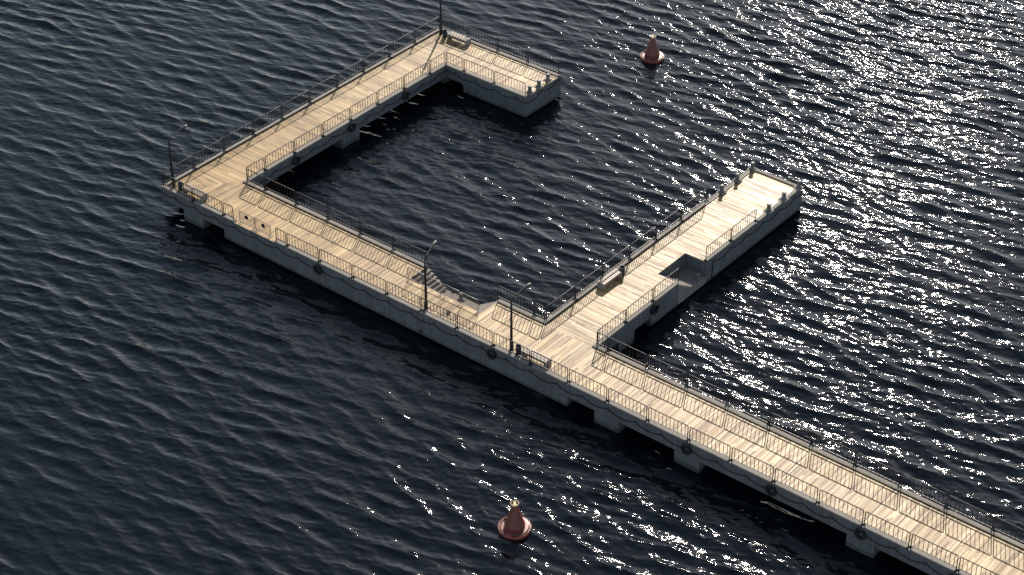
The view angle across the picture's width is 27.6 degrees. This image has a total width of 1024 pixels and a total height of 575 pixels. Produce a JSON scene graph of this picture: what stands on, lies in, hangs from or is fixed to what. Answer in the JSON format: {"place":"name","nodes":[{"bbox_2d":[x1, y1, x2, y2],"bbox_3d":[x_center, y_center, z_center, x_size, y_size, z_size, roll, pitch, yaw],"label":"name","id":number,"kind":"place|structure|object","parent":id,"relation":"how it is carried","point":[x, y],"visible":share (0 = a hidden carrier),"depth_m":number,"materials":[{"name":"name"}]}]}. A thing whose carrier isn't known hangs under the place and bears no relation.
{"place":"outdoors","nodes":[
{"label":"outdoors","id":0,"kind":"place"},
{"bbox_2d":[0,0,1023,574],"bbox_3d":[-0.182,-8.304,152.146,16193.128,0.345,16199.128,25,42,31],"label":"water","id":1,"kind":"structure","parent":0,"point":[180,394],"depth_m":140.62,"materials":[{"name":"black liquid"}]},
{"bbox_2d":[498,500,531,539],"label":"navigation buoy","id":2,"kind":"object","parent":1,"relation":"on","point":[514,524],"visible":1,"depth_m":119.86,"materials":[{"name":"paint"}]},
{"bbox_2d":[161,28,1023,574],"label":"pier","id":3,"kind":"structure","parent":1,"relation":"in","point":[565,334],"depth_m":136.58,"materials":[{"name":"wood"}]},
{"bbox_2d":[168,125,186,187],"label":"street lamp","id":4,"kind":"object","parent":3,"relation":"on","point":[170,156],"visible":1,"depth_m":145.88,"materials":[{"name":"metal"}]},
{"bbox_2d":[162,173,192,201],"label":"railing panel","id":5,"kind":"object","parent":3,"relation":"on","point":[178,185],"visible":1,"depth_m":146.01,"materials":[{"name":"paint"}]},
{"bbox_2d":[162,156,194,182],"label":"railing panel","id":6,"kind":"object","parent":3,"relation":"on","point":[179,168],"visible":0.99,"depth_m":147.92,"materials":[{"name":"paint"}]},
{"bbox_2d":[182,184,207,201],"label":"park bench","id":7,"kind":"object","parent":3,"relation":"on","point":[195,194],"visible":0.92,"depth_m":145.91,"materials":[{"name":"concrete"}]},
{"bbox_2d":[192,188,223,215],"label":"railing panel","id":8,"kind":"object","parent":3,"relation":"on","point":[208,200],"visible":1,"depth_m":144.42,"materials":[{"name":"paint"}]},
{"bbox_2d":[193,139,223,168],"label":"railing panel","id":9,"kind":"object","parent":3,"relation":"on","point":[207,153],"visible":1,"depth_m":149.65,"materials":[{"name":"paint"}]},
{"bbox_2d":[223,122,253,151],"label":"railing panel","id":10,"kind":"object","parent":3,"relation":"on","point":[239,134],"visible":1,"depth_m":151.54,"materials":[{"name":"paint"}]},
{"bbox_2d":[239,210,254,231],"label":"crowd barrier","id":11,"kind":"object","parent":3,"relation":"on","point":[245,219],"visible":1,"depth_m":142.73,"materials":[{"name":"metal"}]},
{"bbox_2d":[246,169,265,190],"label":"railing panel","id":12,"kind":"object","parent":3,"relation":"on","point":[254,178],"visible":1,"depth_m":146.87,"materials":[{"name":"paint"}]},
{"bbox_2d":[246,157,265,177],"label":"railing panel","id":13,"kind":"object","parent":3,"relation":"on","point":[256,165],"visible":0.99,"depth_m":148.05,"materials":[{"name":"paint"}]},
{"bbox_2d":[254,218,272,238],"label":"crowd barrier","id":14,"kind":"object","parent":3,"relation":"on","point":[262,228],"visible":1,"depth_m":141.91,"materials":[{"name":"metal"}]},
{"bbox_2d":[253,106,282,135],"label":"railing panel","id":15,"kind":"object","parent":3,"relation":"on","point":[268,119],"visible":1,"depth_m":153.45,"materials":[{"name":"paint"}]},
{"bbox_2d":[265,140,294,170],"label":"railing panel","id":16,"kind":"object","parent":3,"relation":"on","point":[278,155],"visible":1,"depth_m":149.48,"materials":[{"name":"paint"}]},
{"bbox_2d":[265,177,295,205],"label":"railing panel","id":17,"kind":"object","parent":3,"relation":"on","point":[281,190],"visible":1,"depth_m":145.47,"materials":[{"name":"paint"}]},
{"bbox_2d":[281,90,309,118],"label":"railing panel","id":18,"kind":"object","parent":3,"relation":"on","point":[294,103],"visible":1,"depth_m":155.38,"materials":[{"name":"paint"}]},
{"bbox_2d":[292,153,300,164],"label":"tyre fender","id":19,"kind":"object","parent":3,"relation":"hanging from","point":[295,158],"visible":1,"depth_m":150.82,"materials":[{"name":"rubber"}]},
{"bbox_2d":[286,233,319,262],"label":"railing panel","id":20,"kind":"object","parent":3,"relation":"on","point":[301,248],"visible":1,"depth_m":139.83,"materials":[{"name":"paint"}]},
{"bbox_2d":[294,124,322,152],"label":"railing panel","id":21,"kind":"object","parent":3,"relation":"on","point":[309,136],"visible":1,"depth_m":151.36,"materials":[{"name":"paint"}]},
{"bbox_2d":[296,192,327,220],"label":"railing panel","id":22,"kind":"object","parent":3,"relation":"on","point":[310,205],"visible":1,"depth_m":144.20,"materials":[{"name":"paint"}]},
{"bbox_2d":[313,262,321,274],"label":"tyre fender","id":23,"kind":"object","parent":3,"relation":"hanging from","point":[315,269],"visible":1,"depth_m":139.44,"materials":[{"name":"rubber"}]},
{"bbox_2d":[309,75,336,102],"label":"railing panel","id":24,"kind":"object","parent":3,"relation":"on","point":[324,87],"visible":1,"depth_m":157.31,"materials":[{"name":"paint"}]},
{"bbox_2d":[319,249,352,278],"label":"railing panel","id":25,"kind":"object","parent":3,"relation":"on","point":[336,258],"visible":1,"depth_m":138.29,"materials":[{"name":"paint"}]},
{"bbox_2d":[323,108,349,136],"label":"railing panel","id":26,"kind":"object","parent":3,"relation":"on","point":[335,122],"visible":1,"depth_m":153.30,"materials":[{"name":"paint"}]},
{"bbox_2d":[328,207,359,235],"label":"railing panel","id":27,"kind":"object","parent":3,"relation":"on","point":[342,220],"visible":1,"depth_m":142.59,"materials":[{"name":"paint"}]},
{"bbox_2d":[337,60,362,87],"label":"railing panel","id":28,"kind":"object","parent":3,"relation":"on","point":[351,72],"visible":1,"depth_m":159.18,"materials":[{"name":"paint"}]},
{"bbox_2d":[256,70,445,184],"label":"grab rope","id":29,"kind":"object","parent":3,"relation":"attached to","point":[356,125],"visible":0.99,"depth_m":155.30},
{"bbox_2d":[350,92,377,120],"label":"railing panel","id":30,"kind":"object","parent":3,"relation":"on","point":[362,104],"visible":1,"depth_m":155.15,"materials":[{"name":"paint"}]},
{"bbox_2d":[352,265,386,294],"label":"railing panel","id":31,"kind":"object","parent":3,"relation":"on","point":[370,278],"visible":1,"depth_m":136.76,"materials":[{"name":"paint"}]},
{"bbox_2d":[363,45,388,72],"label":"railing panel","id":32,"kind":"object","parent":3,"relation":"on","point":[377,57],"visible":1,"depth_m":161.11,"materials":[{"name":"paint"}]},
{"bbox_2d":[360,222,393,250],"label":"railing panel","id":33,"kind":"object","parent":3,"relation":"on","point":[377,231],"visible":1,"depth_m":141.00,"materials":[{"name":"paint"}]},
{"bbox_2d":[377,76,403,104],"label":"railing panel","id":34,"kind":"object","parent":3,"relation":"on","point":[389,88],"visible":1,"depth_m":157.22,"materials":[{"name":"paint"}]},
{"bbox_2d":[389,31,414,57],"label":"railing panel","id":35,"kind":"object","parent":3,"relation":"on","point":[400,41],"visible":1,"depth_m":162.95,"materials":[{"name":"paint"}]},
{"bbox_2d":[386,281,421,311],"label":"railing panel","id":36,"kind":"object","parent":3,"relation":"on","point":[401,298],"visible":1,"depth_m":135.16,"materials":[{"name":"paint"}]},
{"bbox_2d":[393,237,427,266],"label":"railing panel","id":37,"kind":"object","parent":3,"relation":"on","point":[408,249],"visible":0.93,"depth_m":139.54,"materials":[{"name":"paint"}]},
{"bbox_2d":[407,267,423,288],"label":"crowd barrier","id":38,"kind":"object","parent":3,"relation":"on","point":[416,276],"visible":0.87,"depth_m":137.15,"materials":[{"name":"metal"}]},
{"bbox_2d":[404,61,429,87],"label":"railing panel","id":39,"kind":"object","parent":3,"relation":"on","point":[415,74],"visible":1,"depth_m":159.01,"materials":[{"name":"paint"}]},
{"bbox_2d":[415,17,439,43],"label":"railing panel","id":40,"kind":"object","parent":3,"relation":"on","point":[428,29],"visible":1,"depth_m":165.02,"materials":[{"name":"paint"}]},
{"bbox_2d":[423,240,436,309],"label":"street lamp","id":41,"kind":"object","parent":3,"relation":"on","point":[434,243],"visible":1,"depth_m":133.91,"materials":[{"name":"metal"}]},
{"bbox_2d":[426,275,442,297],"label":"crowd barrier","id":42,"kind":"object","parent":3,"relation":"on","point":[429,281],"visible":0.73,"depth_m":136.31,"materials":[{"name":"metal"}]},
{"bbox_2d":[430,52,445,73],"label":"railing panel","id":43,"kind":"object","parent":3,"relation":"on","point":[436,62],"visible":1,"depth_m":160.55,"materials":[{"name":"paint"}]},
{"bbox_2d":[421,298,456,328],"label":"railing panel","id":44,"kind":"object","parent":3,"relation":"on","point":[440,312],"visible":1,"depth_m":133.62,"materials":[{"name":"paint"}]},
{"bbox_2d":[439,0,442,34],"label":"street lamp","id":45,"kind":"object","parent":3,"relation":"on","point":[440,26],"visible":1,"depth_m":165.11,"materials":[{"name":"metal"}]},
{"bbox_2d":[443,284,462,304],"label":"crowd barrier","id":46,"kind":"object","parent":3,"relation":"on","point":[452,292],"visible":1,"depth_m":135.47,"materials":[{"name":"metal"}]},
{"bbox_2d":[446,52,463,71],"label":"railing panel","id":47,"kind":"object","parent":3,"relation":"on","point":[453,60],"visible":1,"depth_m":160.79,"materials":[{"name":"paint"}]},
{"bbox_2d":[442,17,467,36],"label":"railing panel","id":48,"kind":"object","parent":3,"relation":"on","point":[455,27],"visible":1,"depth_m":165.08,"materials":[{"name":"paint"}]},
{"bbox_2d":[447,31,470,45],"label":"park bench","id":49,"kind":"object","parent":3,"relation":"on","point":[465,39],"visible":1,"depth_m":164.42,"materials":[{"name":"grey concrete"}]},
{"bbox_2d":[460,292,480,314],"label":"crowd barrier","id":50,"kind":"object","parent":3,"relation":"on","point":[469,304],"visible":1,"depth_m":134.71,"materials":[{"name":"metal"}]},
{"bbox_2d":[457,315,492,346],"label":"railing panel","id":51,"kind":"object","parent":3,"relation":"on","point":[476,328],"visible":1,"depth_m":132.17,"materials":[{"name":"paint"}]},
{"bbox_2d":[464,59,493,83],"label":"railing panel","id":52,"kind":"object","parent":3,"relation":"on","point":[477,70],"visible":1,"depth_m":159.50,"materials":[{"name":"paint"}]},
{"bbox_2d":[468,28,497,51],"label":"railing panel","id":53,"kind":"object","parent":3,"relation":"on","point":[481,38],"visible":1,"depth_m":163.66,"materials":[{"name":"paint"}]},
{"bbox_2d":[446,69,525,102],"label":"grab rope","id":54,"kind":"object","parent":3,"relation":"attached to","point":[484,88],"visible":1,"depth_m":159.80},
{"bbox_2d":[486,346,495,359],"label":"tyre fender","id":55,"kind":"object","parent":3,"relation":"hanging from","point":[492,351],"visible":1,"depth_m":131.74,"materials":[{"name":"rubber"}]},
{"bbox_2d":[494,71,525,95],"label":"railing panel","id":56,"kind":"object","parent":3,"relation":"on","point":[511,82],"visible":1,"depth_m":157.96,"materials":[{"name":"paint"}]},
{"bbox_2d":[493,333,530,364],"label":"railing panel","id":57,"kind":"object","parent":3,"relation":"on","point":[513,346],"visible":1,"depth_m":130.59,"materials":[{"name":"paint"}]},
{"bbox_2d":[498,39,527,63],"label":"railing panel","id":58,"kind":"object","parent":3,"relation":"on","point":[511,49],"visible":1,"depth_m":162.18,"materials":[{"name":"paint"}]},
{"bbox_2d":[497,286,533,316],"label":"railing panel","id":59,"kind":"object","parent":3,"relation":"on","point":[517,300],"visible":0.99,"depth_m":134.72,"materials":[{"name":"paint"}]},
{"bbox_2d":[508,283,531,351],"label":"street lamp","id":60,"kind":"object","parent":3,"relation":"on","point":[527,285],"visible":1,"depth_m":130.18,"materials":[{"name":"metal"}]},
{"bbox_2d":[521,347,551,367],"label":"park bench","id":61,"kind":"object","parent":3,"relation":"on","point":[537,356],"visible":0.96,"depth_m":130.24,"materials":[{"name":"grey concrete"}]},
{"bbox_2d":[528,51,558,74],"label":"railing panel","id":62,"kind":"object","parent":3,"relation":"on","point":[542,65],"visible":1,"depth_m":160.60,"materials":[{"name":"paint"}]},
{"bbox_2d":[530,351,567,383],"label":"railing panel","id":63,"kind":"object","parent":3,"relation":"on","point":[547,365],"visible":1,"depth_m":129.03,"materials":[{"name":"paint"}]},
{"bbox_2d":[161,191,941,574],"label":"grab rope","id":64,"kind":"object","parent":3,"relation":"attached to","point":[557,385],"visible":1,"depth_m":129.06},
{"bbox_2d":[546,286,574,319],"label":"railing panel","id":65,"kind":"object","parent":3,"relation":"on","point":[559,301],"visible":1,"depth_m":134.58,"materials":[{"name":"paint"}]},
{"bbox_2d":[569,369,606,402],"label":"railing panel","id":66,"kind":"object","parent":3,"relation":"on","point":[589,385],"visible":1,"depth_m":127.45,"materials":[{"name":"paint"}]},
{"bbox_2d":[575,266,602,299],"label":"railing panel","id":67,"kind":"object","parent":3,"relation":"on","point":[590,281],"visible":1,"depth_m":136.42,"materials":[{"name":"paint"}]},
{"bbox_2d":[596,332,607,351],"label":"railing panel","id":68,"kind":"object","parent":3,"relation":"on","point":[602,341],"visible":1,"depth_m":131.24,"materials":[{"name":"paint"}]},
{"bbox_2d":[597,268,621,289],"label":"park bench","id":69,"kind":"object","parent":3,"relation":"on","point":[608,278],"visible":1,"depth_m":137.19,"materials":[{"name":"wood"}]},
{"bbox_2d":[597,309,625,344],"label":"railing panel","id":70,"kind":"object","parent":3,"relation":"on","point":[615,324],"visible":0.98,"depth_m":132.55,"materials":[{"name":"paint"}]},
{"bbox_2d":[603,246,629,276],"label":"railing panel","id":71,"kind":"object","parent":3,"relation":"on","point":[617,260],"visible":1,"depth_m":138.39,"materials":[{"name":"paint"}]},
{"bbox_2d":[608,337,646,369],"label":"railing panel","id":72,"kind":"object","parent":3,"relation":"on","point":[629,352],"visible":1,"depth_m":130.17,"materials":[{"name":"paint"}]},
{"bbox_2d":[608,388,647,421],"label":"railing panel","id":73,"kind":"object","parent":3,"relation":"on","point":[629,403],"visible":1,"depth_m":125.94,"materials":[{"name":"paint"}]},
{"bbox_2d":[626,288,652,323],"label":"railing panel","id":74,"kind":"object","parent":3,"relation":"on","point":[638,304],"visible":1,"depth_m":134.33,"materials":[{"name":"paint"}]},
{"bbox_2d":[629,227,655,259],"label":"railing panel","id":75,"kind":"object","parent":3,"relation":"on","point":[641,241],"visible":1,"depth_m":140.29,"materials":[{"name":"paint"}]},
{"bbox_2d":[651,301,658,314],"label":"tyre fender","id":76,"kind":"object","parent":3,"relation":"hanging from","point":[654,306],"visible":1,"depth_m":135.68,"materials":[{"name":"rubber"}]},
{"bbox_2d":[646,356,686,388],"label":"railing panel","id":77,"kind":"object","parent":3,"relation":"on","point":[668,371],"visible":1,"depth_m":128.60,"materials":[{"name":"paint"}]},
{"bbox_2d":[653,268,679,300],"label":"railing panel","id":78,"kind":"object","parent":3,"relation":"on","point":[667,283],"visible":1,"depth_m":136.30,"materials":[{"name":"paint"}]},
{"bbox_2d":[647,407,688,441],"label":"railing panel","id":79,"kind":"object","parent":3,"relation":"on","point":[666,422],"visible":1,"depth_m":124.41,"materials":[{"name":"paint"}]},
{"bbox_2d":[655,208,680,239],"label":"railing panel","id":80,"kind":"object","parent":3,"relation":"on","point":[667,222],"visible":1,"depth_m":142.17,"materials":[{"name":"paint"}]},
{"bbox_2d":[680,441,691,454],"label":"tyre fender","id":81,"kind":"object","parent":3,"relation":"hanging from","point":[686,445],"visible":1,"depth_m":124.07,"materials":[{"name":"rubber"}]},
{"bbox_2d":[681,189,706,221],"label":"railing panel","id":82,"kind":"object","parent":3,"relation":"on","point":[695,202],"visible":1,"depth_m":144.11,"materials":[{"name":"paint"}]},
{"bbox_2d":[692,273,703,283],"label":"mooring bollard","id":83,"kind":"object","parent":3,"relation":"on","point":[698,279],"visible":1,"depth_m":139.66,"materials":[{"name":"metal"}]},
{"bbox_2d":[687,374,726,407],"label":"railing panel","id":84,"kind":"object","parent":3,"relation":"on","point":[705,388],"visible":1,"depth_m":127.06,"materials":[{"name":"paint"}]},
{"bbox_2d":[688,427,730,461],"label":"railing panel","id":85,"kind":"object","parent":3,"relation":"on","point":[711,442],"visible":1,"depth_m":122.88,"materials":[{"name":"paint"}]},
{"bbox_2d":[705,228,731,261],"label":"railing panel","id":86,"kind":"object","parent":3,"relation":"on","point":[717,243],"visible":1,"depth_m":140.08,"materials":[{"name":"paint"}]},
{"bbox_2d":[716,184,727,194],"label":"mooring bollard","id":87,"kind":"object","parent":3,"relation":"on","point":[721,191],"visible":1,"depth_m":146.34,"materials":[{"name":"metal"}]},
{"bbox_2d":[731,209,756,241],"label":"railing panel","id":88,"kind":"object","parent":3,"relation":"on","point":[745,221],"visible":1,"depth_m":142.03,"materials":[{"name":"paint"}]},
{"bbox_2d":[727,393,768,427],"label":"railing panel","id":89,"kind":"object","parent":3,"relation":"on","point":[750,408],"visible":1,"depth_m":125.53,"materials":[{"name":"paint"}]},
{"bbox_2d":[746,162,757,171],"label":"mooring bollard","id":90,"kind":"object","parent":3,"relation":"on","point":[751,168],"visible":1,"depth_m":148.82,"materials":[{"name":"metal"}]},
{"bbox_2d":[730,447,773,482],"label":"railing panel","id":91,"kind":"object","parent":3,"relation":"on","point":[754,463],"visible":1,"depth_m":121.35,"materials":[{"name":"paint"}]},
{"bbox_2d":[711,191,802,279],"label":"grab rope","id":92,"kind":"object","parent":3,"relation":"attached to","point":[752,233],"visible":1,"depth_m":143.04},
{"bbox_2d":[763,203,774,213],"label":"mooring bollard","id":93,"kind":"object","parent":3,"relation":"on","point":[768,210],"visible":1,"depth_m":144.34,"materials":[{"name":"metal"}]},
{"bbox_2d":[765,483,776,496],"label":"tyre fender","id":94,"kind":"object","parent":3,"relation":"hanging from","point":[773,488],"visible":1,"depth_m":120.99,"materials":[{"name":"rubber"}]},
{"bbox_2d":[778,191,789,201],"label":"mooring bollard","id":95,"kind":"object","parent":3,"relation":"on","point":[783,198],"visible":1,"depth_m":145.59,"materials":[{"name":"metal"}]},
{"bbox_2d":[768,413,811,447],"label":"railing panel","id":96,"kind":"object","parent":3,"relation":"on","point":[792,428],"visible":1,"depth_m":124.03,"materials":[{"name":"paint"}]},
{"bbox_2d":[773,468,817,504],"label":"railing panel","id":97,"kind":"object","parent":3,"relation":"on","point":[794,482],"visible":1,"depth_m":119.81,"materials":[{"name":"paint"}]},
{"bbox_2d":[793,180,803,190],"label":"mooring bollard","id":98,"kind":"object","parent":3,"relation":"on","point":[798,186],"visible":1,"depth_m":146.81,"materials":[{"name":"metal"}]},
{"bbox_2d":[811,432,855,467],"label":"railing panel","id":99,"kind":"object","parent":3,"relation":"on","point":[835,450],"visible":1,"depth_m":122.49,"materials":[{"name":"paint"}]},
{"bbox_2d":[818,489,863,526],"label":"railing panel","id":100,"kind":"object","parent":3,"relation":"on","point":[843,506],"visible":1,"depth_m":118.25,"materials":[{"name":"paint"}]},
{"bbox_2d":[854,525,865,539],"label":"tyre fender","id":101,"kind":"object","parent":3,"relation":"hanging from","point":[860,530],"visible":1,"depth_m":117.91,"materials":[{"name":"rubber"}]},
{"bbox_2d":[855,453,900,488],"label":"railing panel","id":102,"kind":"object","parent":3,"relation":"on","point":[880,469],"visible":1,"depth_m":120.94,"materials":[{"name":"paint"}]},
{"bbox_2d":[863,511,910,548],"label":"railing panel","id":103,"kind":"object","parent":3,"relation":"on","point":[884,528],"visible":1,"depth_m":116.78,"materials":[{"name":"paint"}]},
{"bbox_2d":[899,474,946,510],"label":"railing panel","id":104,"kind":"object","parent":3,"relation":"on","point":[925,491],"visible":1,"depth_m":119.40,"materials":[{"name":"paint"}]},
{"bbox_2d":[909,534,958,571],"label":"railing panel","id":105,"kind":"object","parent":3,"relation":"on","point":[936,551],"visible":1,"depth_m":115.21,"materials":[{"name":"paint"}]},
{"bbox_2d":[946,495,994,532],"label":"railing panel","id":106,"kind":"object","parent":3,"relation":"on","point":[972,512],"visible":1,"depth_m":117.86,"materials":[{"name":"paint"}]},
{"bbox_2d":[957,557,998,574],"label":"railing panel","id":107,"kind":"object","parent":3,"relation":"on","point":[971,568],"visible":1,"depth_m":113.97,"materials":[{"name":"paint"}]},
{"bbox_2d":[993,517,1023,542],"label":"railing panel","id":108,"kind":"object","parent":3,"relation":"on","point":[1007,529],"visible":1,"depth_m":116.66,"materials":[{"name":"paint"}]},
{"bbox_2d":[640,34,664,63],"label":"navigation buoy","id":109,"kind":"object","parent":1,"relation":"on","point":[651,54],"visible":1,"depth_m":165.70,"materials":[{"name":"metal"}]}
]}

